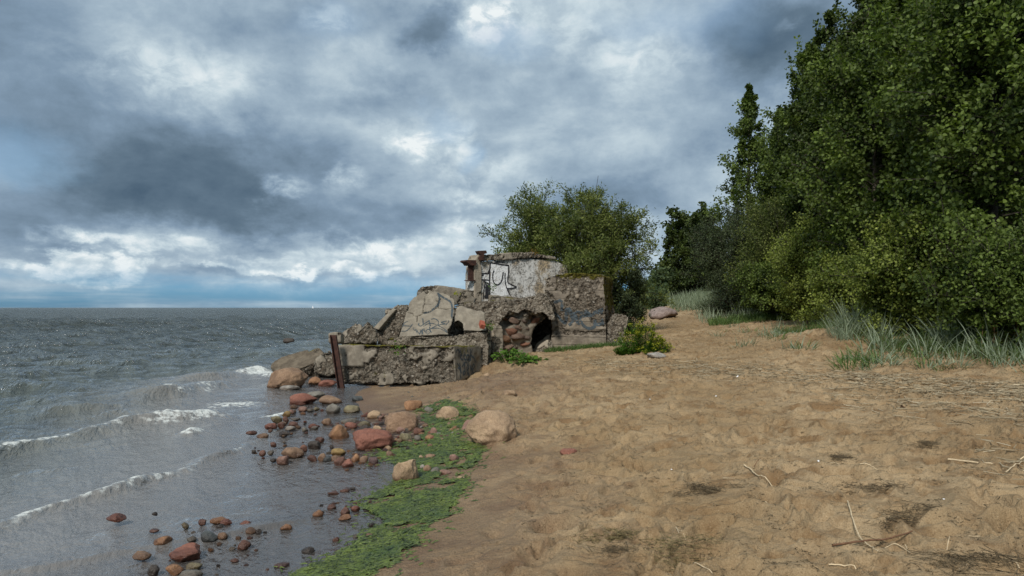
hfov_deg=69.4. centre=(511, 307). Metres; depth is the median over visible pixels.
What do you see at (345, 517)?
stone
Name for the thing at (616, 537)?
seaweed heap
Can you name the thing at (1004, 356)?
grass tuft
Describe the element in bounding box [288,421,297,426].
stone
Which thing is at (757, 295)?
poplar bush
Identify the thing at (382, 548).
green algae
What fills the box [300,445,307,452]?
stone
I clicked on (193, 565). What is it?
stone
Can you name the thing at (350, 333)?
concrete chunk
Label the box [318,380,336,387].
boulder
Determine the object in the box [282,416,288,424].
stone
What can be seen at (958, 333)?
grass tuft
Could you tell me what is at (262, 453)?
stone
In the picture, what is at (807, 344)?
grass tuft
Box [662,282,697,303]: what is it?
bush
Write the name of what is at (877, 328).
grass tuft
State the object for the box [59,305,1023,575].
sand
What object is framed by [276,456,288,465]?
stone
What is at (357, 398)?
stone
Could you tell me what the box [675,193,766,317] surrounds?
sallow tree
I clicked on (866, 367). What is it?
grass tuft
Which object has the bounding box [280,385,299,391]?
boulder
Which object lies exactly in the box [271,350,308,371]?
sea slab
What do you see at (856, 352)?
grass tuft
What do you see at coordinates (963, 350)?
grass tuft
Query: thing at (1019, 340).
grass tuft
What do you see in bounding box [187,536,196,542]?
stone
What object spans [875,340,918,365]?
grass tuft
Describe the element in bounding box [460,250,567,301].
casemate wall
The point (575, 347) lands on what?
green grass
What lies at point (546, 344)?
leaning slab
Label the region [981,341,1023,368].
grass tuft
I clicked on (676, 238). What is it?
maple tree
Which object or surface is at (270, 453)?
stone
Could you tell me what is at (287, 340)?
stone
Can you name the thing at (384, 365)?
concrete block
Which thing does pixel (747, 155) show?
aspen tree
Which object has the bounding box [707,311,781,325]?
green grass
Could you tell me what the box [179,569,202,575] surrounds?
boulder
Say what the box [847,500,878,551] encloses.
driftwood stick
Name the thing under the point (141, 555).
boulder
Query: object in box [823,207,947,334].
poplar bush
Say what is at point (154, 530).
stone
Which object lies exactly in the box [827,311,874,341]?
grass tuft
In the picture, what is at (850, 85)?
aspen tree
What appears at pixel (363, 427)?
stone
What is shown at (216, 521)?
stone
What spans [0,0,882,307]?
sky
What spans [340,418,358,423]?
boulder
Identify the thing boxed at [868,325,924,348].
grass tuft
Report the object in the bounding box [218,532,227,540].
stone
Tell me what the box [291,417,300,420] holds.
stone
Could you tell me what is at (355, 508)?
stone
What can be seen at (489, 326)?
wall weed
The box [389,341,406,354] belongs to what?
wall weed
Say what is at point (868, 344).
grass tuft
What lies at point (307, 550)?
stone
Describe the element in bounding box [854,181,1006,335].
poplar bush
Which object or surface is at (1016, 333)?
tall weed
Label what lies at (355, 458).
stone
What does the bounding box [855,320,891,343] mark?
grass tuft
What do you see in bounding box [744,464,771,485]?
driftwood stick
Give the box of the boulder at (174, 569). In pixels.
[165,564,183,575]
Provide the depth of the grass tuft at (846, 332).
15.58 m
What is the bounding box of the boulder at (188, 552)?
[169,542,200,562]
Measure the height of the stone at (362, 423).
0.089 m
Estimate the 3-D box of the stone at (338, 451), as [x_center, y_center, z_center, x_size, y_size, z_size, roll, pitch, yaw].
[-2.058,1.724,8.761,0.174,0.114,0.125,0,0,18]
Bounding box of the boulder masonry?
[485,295,551,356]
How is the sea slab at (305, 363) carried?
on the sand
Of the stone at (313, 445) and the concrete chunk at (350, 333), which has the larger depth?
the concrete chunk at (350, 333)
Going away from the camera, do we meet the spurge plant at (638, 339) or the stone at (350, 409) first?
the stone at (350, 409)
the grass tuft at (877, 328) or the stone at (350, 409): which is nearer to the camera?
the stone at (350, 409)
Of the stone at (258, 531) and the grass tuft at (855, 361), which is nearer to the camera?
the stone at (258, 531)
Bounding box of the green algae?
[273,399,504,575]
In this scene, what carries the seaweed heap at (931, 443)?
on the sand
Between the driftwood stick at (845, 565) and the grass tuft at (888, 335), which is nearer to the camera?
the driftwood stick at (845, 565)
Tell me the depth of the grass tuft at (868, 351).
13.26 m
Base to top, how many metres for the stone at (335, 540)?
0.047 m
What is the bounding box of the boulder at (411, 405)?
[404,400,422,410]
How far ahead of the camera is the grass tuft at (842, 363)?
12.73 m
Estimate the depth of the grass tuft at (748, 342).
17.20 m
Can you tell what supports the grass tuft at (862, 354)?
on the sand
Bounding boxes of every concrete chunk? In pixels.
[342,323,361,344]
[348,322,377,344]
[374,305,408,344]
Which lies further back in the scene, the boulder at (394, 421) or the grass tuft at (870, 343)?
the grass tuft at (870, 343)
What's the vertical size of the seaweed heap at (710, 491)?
0.123 m
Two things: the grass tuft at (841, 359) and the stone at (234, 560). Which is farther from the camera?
the grass tuft at (841, 359)
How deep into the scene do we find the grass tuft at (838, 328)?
15.90 m
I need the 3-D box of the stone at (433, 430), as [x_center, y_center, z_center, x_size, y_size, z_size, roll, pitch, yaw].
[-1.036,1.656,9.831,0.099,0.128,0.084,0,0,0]
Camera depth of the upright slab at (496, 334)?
18.76 m
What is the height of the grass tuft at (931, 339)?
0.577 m
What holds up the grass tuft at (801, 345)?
on the sand
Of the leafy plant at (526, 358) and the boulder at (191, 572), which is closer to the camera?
the boulder at (191, 572)
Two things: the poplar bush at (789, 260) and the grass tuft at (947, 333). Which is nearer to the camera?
the grass tuft at (947, 333)
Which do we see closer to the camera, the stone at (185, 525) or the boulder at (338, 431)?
the stone at (185, 525)
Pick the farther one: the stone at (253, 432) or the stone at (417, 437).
the stone at (253, 432)
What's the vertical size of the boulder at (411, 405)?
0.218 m
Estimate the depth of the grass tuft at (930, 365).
11.47 m
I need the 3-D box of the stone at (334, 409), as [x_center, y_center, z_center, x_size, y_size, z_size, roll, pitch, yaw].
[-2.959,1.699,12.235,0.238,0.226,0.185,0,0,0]
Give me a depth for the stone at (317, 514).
6.18 m
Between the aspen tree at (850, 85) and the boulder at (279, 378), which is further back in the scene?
the aspen tree at (850, 85)
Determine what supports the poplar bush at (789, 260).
on the sand
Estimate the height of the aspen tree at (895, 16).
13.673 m
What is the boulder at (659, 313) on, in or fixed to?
on the sand
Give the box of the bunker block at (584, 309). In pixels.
[545,273,614,347]
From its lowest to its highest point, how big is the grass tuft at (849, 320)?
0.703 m
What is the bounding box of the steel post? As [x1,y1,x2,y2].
[329,335,344,388]
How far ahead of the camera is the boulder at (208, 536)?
5.54 m
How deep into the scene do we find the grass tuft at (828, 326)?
16.44 m
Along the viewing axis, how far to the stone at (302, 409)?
12.47 m
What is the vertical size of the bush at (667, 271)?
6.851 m
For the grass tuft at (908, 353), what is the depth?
13.05 m
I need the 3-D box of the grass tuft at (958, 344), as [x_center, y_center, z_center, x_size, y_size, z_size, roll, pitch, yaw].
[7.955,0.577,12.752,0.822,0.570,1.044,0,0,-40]
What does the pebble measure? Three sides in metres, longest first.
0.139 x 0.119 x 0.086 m
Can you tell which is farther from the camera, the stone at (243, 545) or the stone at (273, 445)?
the stone at (273, 445)
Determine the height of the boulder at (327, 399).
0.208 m
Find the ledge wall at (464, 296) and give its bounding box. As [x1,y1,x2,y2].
[417,285,473,304]
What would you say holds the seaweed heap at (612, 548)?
on the sand
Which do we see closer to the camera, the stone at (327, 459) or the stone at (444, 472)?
the stone at (444, 472)
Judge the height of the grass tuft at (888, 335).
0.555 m
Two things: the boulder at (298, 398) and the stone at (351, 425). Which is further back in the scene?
the boulder at (298, 398)
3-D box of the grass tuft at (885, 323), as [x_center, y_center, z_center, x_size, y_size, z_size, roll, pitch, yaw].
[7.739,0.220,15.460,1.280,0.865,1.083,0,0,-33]
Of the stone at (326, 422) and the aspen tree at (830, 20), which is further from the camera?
the aspen tree at (830, 20)
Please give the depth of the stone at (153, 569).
4.83 m
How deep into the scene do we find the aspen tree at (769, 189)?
37.51 m
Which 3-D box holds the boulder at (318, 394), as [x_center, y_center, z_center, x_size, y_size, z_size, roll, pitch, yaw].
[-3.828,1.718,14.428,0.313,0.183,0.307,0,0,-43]
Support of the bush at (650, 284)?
on the sand
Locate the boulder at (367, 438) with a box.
[352,428,393,451]
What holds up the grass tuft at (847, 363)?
on the sand
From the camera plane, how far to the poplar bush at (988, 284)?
12.53 m
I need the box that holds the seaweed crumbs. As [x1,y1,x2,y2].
[512,354,1023,575]
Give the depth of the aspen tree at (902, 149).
17.21 m
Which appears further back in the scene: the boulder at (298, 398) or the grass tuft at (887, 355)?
the boulder at (298, 398)
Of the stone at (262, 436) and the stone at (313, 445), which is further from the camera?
the stone at (262, 436)
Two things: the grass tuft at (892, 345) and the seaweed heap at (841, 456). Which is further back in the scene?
the grass tuft at (892, 345)
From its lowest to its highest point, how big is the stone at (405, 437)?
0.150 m
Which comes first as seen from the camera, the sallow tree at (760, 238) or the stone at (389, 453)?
the stone at (389, 453)
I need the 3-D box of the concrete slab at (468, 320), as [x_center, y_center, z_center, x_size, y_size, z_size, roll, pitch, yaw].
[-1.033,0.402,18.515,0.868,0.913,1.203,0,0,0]
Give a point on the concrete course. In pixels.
(475, 339)
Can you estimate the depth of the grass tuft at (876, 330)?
15.36 m
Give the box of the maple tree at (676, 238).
[657,201,725,296]
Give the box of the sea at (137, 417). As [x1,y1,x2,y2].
[0,308,439,575]
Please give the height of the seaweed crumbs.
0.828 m
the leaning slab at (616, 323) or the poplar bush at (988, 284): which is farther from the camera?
the leaning slab at (616, 323)
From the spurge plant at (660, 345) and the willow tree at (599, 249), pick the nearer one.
the spurge plant at (660, 345)
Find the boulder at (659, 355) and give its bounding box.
[647,352,665,358]
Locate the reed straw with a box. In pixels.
[543,353,1023,499]
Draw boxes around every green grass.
[543,340,623,351]
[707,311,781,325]
[775,317,1023,365]
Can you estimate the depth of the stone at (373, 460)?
8.23 m
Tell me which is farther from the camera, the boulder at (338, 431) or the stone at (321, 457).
the boulder at (338, 431)
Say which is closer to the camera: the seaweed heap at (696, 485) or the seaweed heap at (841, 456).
the seaweed heap at (696, 485)
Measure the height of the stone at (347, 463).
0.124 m
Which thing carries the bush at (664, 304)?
on the sand
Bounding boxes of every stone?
[147,564,159,575]
[149,528,158,532]
[181,522,188,528]
[186,562,202,569]
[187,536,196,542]
[198,519,205,525]
[210,516,225,524]
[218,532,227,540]
[220,519,231,525]
[230,558,238,562]
[237,540,250,550]
[240,520,251,526]
[245,430,256,434]
[245,527,255,535]
[255,529,261,534]
[256,433,268,439]
[259,450,265,456]
[264,423,276,429]
[267,450,273,455]
[270,442,276,447]
[271,416,281,423]
[274,562,289,568]
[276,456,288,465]
[277,422,284,428]
[279,431,288,436]
[280,524,291,530]
[282,411,290,417]
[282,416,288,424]
[283,338,294,343]
[285,426,295,430]
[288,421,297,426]
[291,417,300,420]
[298,406,306,411]
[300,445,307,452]
[301,547,314,554]
[307,441,320,450]
[307,455,316,461]
[308,376,320,386]
[312,510,323,518]
[315,437,323,442]
[317,453,325,462]
[321,418,331,425]
[323,456,331,462]
[326,403,340,415]
[327,504,335,510]
[328,491,338,495]
[331,448,345,456]
[331,455,339,461]
[332,537,338,542]
[334,457,345,467]
[338,514,350,520]
[340,488,349,492]
[341,507,349,515]
[342,459,353,469]
[343,405,359,412]
[344,422,357,429]
[351,454,359,464]
[351,506,359,511]
[352,396,362,400]
[357,421,370,425]
[359,425,368,429]
[359,456,367,464]
[367,410,380,418]
[368,457,378,466]
[386,451,392,455]
[396,427,404,433]
[399,433,412,441]
[413,428,424,434]
[414,435,420,440]
[423,465,430,470]
[424,407,433,411]
[425,454,435,457]
[430,427,436,432]
[439,469,450,474]
[449,454,458,460]
[462,419,470,429]
[503,390,515,395]
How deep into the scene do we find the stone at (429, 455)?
8.37 m
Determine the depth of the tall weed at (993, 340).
12.41 m
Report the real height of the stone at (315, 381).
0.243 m
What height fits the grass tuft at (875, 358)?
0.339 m
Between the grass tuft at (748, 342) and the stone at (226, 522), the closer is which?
the stone at (226, 522)
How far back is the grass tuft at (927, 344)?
13.08 m
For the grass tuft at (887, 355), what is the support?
on the sand
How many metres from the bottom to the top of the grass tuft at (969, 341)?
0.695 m
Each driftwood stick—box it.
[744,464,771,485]
[829,563,868,572]
[832,530,912,545]
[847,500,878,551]
[948,456,1023,463]
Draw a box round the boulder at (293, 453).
[281,447,303,460]
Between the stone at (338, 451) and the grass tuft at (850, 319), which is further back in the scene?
the grass tuft at (850, 319)
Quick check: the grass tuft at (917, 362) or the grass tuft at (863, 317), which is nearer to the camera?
the grass tuft at (917, 362)
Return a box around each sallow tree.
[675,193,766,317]
[718,189,812,313]
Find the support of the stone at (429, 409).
on the green algae
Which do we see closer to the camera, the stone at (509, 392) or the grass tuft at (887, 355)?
the stone at (509, 392)
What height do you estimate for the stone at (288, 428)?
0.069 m
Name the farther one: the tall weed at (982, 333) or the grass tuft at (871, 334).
the grass tuft at (871, 334)
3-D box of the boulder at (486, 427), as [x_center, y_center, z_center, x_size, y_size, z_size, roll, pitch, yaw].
[-0.253,1.494,8.903,0.623,0.525,0.527,0,0,0]
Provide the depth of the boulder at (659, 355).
16.17 m
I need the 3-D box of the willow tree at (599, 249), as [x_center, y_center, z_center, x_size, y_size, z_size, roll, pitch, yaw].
[2.369,-1.668,26.372,6.916,5.860,6.884,0,0,38]
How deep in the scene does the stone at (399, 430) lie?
10.10 m
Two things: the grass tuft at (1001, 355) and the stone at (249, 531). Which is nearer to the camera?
the stone at (249, 531)
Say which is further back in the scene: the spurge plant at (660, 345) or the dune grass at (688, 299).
the dune grass at (688, 299)
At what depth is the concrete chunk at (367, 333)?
17.98 m
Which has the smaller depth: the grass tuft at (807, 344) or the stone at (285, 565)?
the stone at (285, 565)
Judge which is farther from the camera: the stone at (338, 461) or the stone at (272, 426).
the stone at (272, 426)
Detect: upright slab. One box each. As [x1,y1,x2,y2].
[487,331,491,361]
[489,324,502,359]
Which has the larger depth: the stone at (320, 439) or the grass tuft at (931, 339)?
the grass tuft at (931, 339)
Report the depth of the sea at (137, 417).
11.71 m
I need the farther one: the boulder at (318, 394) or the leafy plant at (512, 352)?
the leafy plant at (512, 352)
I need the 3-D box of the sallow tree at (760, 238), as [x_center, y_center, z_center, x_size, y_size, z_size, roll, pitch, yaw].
[10.598,-2.255,30.154,4.314,5.621,4.566,0,0,-36]
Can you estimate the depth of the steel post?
16.12 m
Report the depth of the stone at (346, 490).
7.01 m
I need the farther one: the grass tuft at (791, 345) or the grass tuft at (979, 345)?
the grass tuft at (791, 345)
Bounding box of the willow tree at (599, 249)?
[475,179,678,318]
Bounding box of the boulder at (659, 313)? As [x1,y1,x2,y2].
[648,307,677,319]
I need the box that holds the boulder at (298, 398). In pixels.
[289,393,316,406]
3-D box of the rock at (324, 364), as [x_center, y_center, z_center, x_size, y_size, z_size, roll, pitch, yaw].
[-4.660,1.493,18.763,0.600,0.833,0.967,0,0,0]
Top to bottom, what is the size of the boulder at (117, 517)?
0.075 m
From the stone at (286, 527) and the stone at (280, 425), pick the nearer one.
the stone at (286, 527)
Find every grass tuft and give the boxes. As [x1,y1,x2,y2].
[735,335,758,345]
[762,330,788,338]
[780,337,799,349]
[786,334,819,349]
[787,338,820,348]
[813,315,848,333]
[821,315,848,335]
[822,299,885,335]
[824,311,860,340]
[824,315,850,337]
[825,298,877,331]
[825,299,868,328]
[826,356,865,368]
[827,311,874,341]
[827,351,874,370]
[830,348,855,361]
[831,307,874,332]
[839,303,881,332]
[839,327,896,353]
[840,353,873,365]
[841,348,892,361]
[843,344,888,358]
[844,344,896,359]
[846,361,879,370]
[847,348,897,363]
[854,316,896,341]
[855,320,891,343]
[856,351,882,367]
[857,332,898,350]
[859,301,909,335]
[859,318,897,337]
[860,349,903,366]
[861,326,911,344]
[862,321,913,349]
[865,345,909,360]
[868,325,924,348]
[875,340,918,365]
[880,325,946,356]
[881,334,923,354]
[887,321,955,350]
[893,346,922,358]
[899,345,931,359]
[907,310,961,345]
[907,323,970,358]
[908,346,963,369]
[910,329,952,347]
[912,348,949,367]
[915,352,942,372]
[918,310,968,342]
[920,332,994,359]
[923,322,967,343]
[928,330,966,349]
[933,350,977,368]
[937,350,984,368]
[941,315,983,344]
[942,329,983,353]
[952,333,1012,358]
[953,332,1002,354]
[958,315,1004,340]
[959,323,1017,359]
[968,327,1012,365]
[969,315,1023,354]
[975,333,1011,358]
[976,334,1023,363]
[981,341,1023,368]
[989,338,1023,366]
[997,349,1023,373]
[1002,325,1023,356]
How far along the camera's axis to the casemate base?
20.39 m
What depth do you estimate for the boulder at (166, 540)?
5.48 m
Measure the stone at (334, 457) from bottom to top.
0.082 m
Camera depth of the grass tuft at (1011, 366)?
10.66 m
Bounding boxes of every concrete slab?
[399,290,454,336]
[454,305,486,333]
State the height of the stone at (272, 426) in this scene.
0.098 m
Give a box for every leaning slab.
[536,339,552,351]
[606,313,627,343]
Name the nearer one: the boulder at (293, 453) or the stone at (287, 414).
the boulder at (293, 453)
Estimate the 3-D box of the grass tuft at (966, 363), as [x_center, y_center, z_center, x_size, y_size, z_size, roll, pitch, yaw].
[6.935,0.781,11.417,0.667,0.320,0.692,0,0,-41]
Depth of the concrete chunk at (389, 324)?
18.62 m
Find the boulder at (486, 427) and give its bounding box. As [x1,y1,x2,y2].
[465,410,516,445]
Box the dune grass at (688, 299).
[666,288,760,322]
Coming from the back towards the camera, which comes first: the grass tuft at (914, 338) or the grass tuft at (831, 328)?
the grass tuft at (831, 328)
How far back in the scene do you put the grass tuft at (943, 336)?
13.64 m
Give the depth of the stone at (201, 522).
5.98 m
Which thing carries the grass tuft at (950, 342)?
on the sand
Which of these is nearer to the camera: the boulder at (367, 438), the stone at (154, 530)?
the stone at (154, 530)
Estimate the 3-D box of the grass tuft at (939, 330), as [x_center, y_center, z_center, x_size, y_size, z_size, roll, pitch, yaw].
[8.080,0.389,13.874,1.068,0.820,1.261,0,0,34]
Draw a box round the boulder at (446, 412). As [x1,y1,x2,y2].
[436,406,458,420]
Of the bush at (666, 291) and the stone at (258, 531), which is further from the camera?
the bush at (666, 291)
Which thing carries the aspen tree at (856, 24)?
on the sand
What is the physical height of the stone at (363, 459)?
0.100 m
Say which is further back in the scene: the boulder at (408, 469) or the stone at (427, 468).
the stone at (427, 468)
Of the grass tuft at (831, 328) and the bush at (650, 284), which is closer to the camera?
the grass tuft at (831, 328)
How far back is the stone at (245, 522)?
5.93 m
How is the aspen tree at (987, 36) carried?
on the sand
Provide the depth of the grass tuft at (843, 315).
16.10 m
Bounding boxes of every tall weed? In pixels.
[979,323,985,351]
[989,317,997,343]
[1011,322,1020,346]
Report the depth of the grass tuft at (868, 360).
12.34 m
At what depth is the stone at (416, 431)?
9.92 m
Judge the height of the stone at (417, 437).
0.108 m
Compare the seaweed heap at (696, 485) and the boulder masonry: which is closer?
the seaweed heap at (696, 485)
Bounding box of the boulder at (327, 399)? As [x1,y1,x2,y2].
[319,395,342,404]
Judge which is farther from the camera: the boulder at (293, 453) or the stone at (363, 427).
the stone at (363, 427)
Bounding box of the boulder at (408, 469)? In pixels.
[392,459,418,480]
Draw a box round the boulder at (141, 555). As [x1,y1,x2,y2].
[132,551,151,560]
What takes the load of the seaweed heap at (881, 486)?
on the sand
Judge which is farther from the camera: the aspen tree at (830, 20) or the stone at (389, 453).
the aspen tree at (830, 20)
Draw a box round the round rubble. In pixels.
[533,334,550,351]
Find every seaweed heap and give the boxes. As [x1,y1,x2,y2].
[571,524,678,548]
[585,541,644,558]
[644,530,754,570]
[658,478,721,499]
[687,483,748,496]
[826,452,855,460]
[841,475,907,494]
[861,498,941,538]
[900,438,956,448]
[900,545,1023,575]
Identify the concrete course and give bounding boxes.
[387,332,488,365]
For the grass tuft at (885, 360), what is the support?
on the sand
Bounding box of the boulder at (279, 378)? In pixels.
[267,367,307,393]
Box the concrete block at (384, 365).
[338,344,482,384]
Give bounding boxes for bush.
[609,266,648,335]
[646,259,680,287]
[646,269,661,291]
[647,284,663,309]
[656,287,668,306]
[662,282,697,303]
[724,248,812,320]
[755,211,848,323]
[799,238,891,323]
[812,229,868,266]
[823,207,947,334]
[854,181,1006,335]
[906,199,1023,348]
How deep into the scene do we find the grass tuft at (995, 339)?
12.30 m
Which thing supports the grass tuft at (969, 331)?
on the sand
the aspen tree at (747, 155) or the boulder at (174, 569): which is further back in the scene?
the aspen tree at (747, 155)
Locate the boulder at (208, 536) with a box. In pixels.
[201,530,217,542]
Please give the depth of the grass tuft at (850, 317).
15.90 m
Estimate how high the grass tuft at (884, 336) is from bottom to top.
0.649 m
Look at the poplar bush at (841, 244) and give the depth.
20.82 m
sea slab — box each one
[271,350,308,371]
[280,348,324,380]
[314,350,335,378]
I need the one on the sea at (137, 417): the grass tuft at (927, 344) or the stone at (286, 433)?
the stone at (286, 433)
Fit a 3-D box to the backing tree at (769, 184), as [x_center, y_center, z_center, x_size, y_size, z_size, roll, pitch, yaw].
[15.319,-6.327,34.309,7.396,12.874,7.560,0,0,0]
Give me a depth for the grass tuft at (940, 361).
11.58 m
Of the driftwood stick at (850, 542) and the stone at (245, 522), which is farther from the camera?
the stone at (245, 522)
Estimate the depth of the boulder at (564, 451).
7.74 m
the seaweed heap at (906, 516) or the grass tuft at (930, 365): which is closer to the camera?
the seaweed heap at (906, 516)
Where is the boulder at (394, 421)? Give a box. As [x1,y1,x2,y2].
[384,411,418,432]
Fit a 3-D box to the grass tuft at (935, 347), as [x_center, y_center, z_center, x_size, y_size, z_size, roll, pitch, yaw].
[7.108,0.522,12.328,0.974,0.672,1.157,0,0,-36]
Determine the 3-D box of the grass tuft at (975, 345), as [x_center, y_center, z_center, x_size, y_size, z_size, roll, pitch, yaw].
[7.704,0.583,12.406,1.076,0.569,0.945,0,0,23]
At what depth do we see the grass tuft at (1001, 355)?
11.54 m
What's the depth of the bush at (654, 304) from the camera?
83.49 m
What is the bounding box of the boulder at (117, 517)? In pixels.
[106,513,126,522]
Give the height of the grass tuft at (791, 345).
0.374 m
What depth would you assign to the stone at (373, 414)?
11.54 m
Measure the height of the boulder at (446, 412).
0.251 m
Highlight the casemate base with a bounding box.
[455,293,554,331]
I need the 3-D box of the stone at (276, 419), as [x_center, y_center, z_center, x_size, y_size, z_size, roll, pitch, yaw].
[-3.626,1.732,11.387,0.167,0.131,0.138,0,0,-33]
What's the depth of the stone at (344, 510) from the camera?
6.22 m
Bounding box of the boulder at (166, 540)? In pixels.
[154,535,172,545]
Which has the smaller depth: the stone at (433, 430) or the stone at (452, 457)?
the stone at (452, 457)
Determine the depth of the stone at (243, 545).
5.36 m
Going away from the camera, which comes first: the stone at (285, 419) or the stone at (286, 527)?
the stone at (286, 527)
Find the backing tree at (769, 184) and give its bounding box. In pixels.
[758,37,846,232]
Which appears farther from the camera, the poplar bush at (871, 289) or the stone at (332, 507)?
the poplar bush at (871, 289)
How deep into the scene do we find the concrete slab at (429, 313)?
18.50 m
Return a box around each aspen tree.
[701,83,770,286]
[729,107,798,263]
[759,35,830,261]
[769,29,944,308]
[773,0,871,257]
[784,0,1008,245]
[827,0,1018,241]
[845,0,1023,330]
[865,0,1023,227]
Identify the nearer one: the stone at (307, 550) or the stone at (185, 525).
the stone at (307, 550)
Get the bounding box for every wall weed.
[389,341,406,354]
[485,323,493,332]
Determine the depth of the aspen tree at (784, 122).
29.68 m
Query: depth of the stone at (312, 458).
8.47 m
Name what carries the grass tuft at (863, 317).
on the sand
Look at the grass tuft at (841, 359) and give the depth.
13.29 m
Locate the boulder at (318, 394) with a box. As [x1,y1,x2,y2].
[307,391,324,399]
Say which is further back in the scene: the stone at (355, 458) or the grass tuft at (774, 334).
the grass tuft at (774, 334)
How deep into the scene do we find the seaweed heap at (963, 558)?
3.84 m
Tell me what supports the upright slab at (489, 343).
on the sand
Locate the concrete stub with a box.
[328,332,343,343]
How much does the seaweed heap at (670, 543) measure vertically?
0.210 m
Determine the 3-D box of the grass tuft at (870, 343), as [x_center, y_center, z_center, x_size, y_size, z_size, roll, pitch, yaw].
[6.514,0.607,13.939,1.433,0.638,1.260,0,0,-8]
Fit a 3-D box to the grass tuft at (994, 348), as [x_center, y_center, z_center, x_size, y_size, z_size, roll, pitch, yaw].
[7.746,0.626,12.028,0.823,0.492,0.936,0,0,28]
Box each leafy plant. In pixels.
[490,347,527,362]
[508,353,540,364]
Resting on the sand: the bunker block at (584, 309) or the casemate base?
the bunker block at (584, 309)
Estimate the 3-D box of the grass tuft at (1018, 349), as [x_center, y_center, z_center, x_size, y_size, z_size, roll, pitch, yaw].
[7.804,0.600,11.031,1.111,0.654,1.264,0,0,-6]
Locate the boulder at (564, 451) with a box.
[560,448,576,454]
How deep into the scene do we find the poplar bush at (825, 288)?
18.53 m
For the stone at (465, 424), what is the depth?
9.71 m
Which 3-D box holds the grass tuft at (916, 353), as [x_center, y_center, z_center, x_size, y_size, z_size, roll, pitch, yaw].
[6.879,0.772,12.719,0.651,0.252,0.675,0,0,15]
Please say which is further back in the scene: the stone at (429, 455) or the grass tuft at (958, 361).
the grass tuft at (958, 361)
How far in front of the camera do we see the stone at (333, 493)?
6.92 m
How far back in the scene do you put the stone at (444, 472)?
7.55 m
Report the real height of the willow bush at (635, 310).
2.560 m
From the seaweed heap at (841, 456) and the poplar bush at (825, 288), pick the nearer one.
the seaweed heap at (841, 456)
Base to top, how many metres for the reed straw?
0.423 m
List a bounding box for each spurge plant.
[613,343,636,354]
[615,317,664,352]
[637,335,674,354]
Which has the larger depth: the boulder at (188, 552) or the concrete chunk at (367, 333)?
the concrete chunk at (367, 333)
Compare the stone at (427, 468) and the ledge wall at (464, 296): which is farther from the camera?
the ledge wall at (464, 296)
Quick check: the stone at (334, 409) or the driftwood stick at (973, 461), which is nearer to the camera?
the driftwood stick at (973, 461)
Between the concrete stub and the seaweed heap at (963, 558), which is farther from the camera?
the concrete stub
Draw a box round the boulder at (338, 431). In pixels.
[328,424,348,441]
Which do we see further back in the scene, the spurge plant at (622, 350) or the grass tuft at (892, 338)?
the spurge plant at (622, 350)

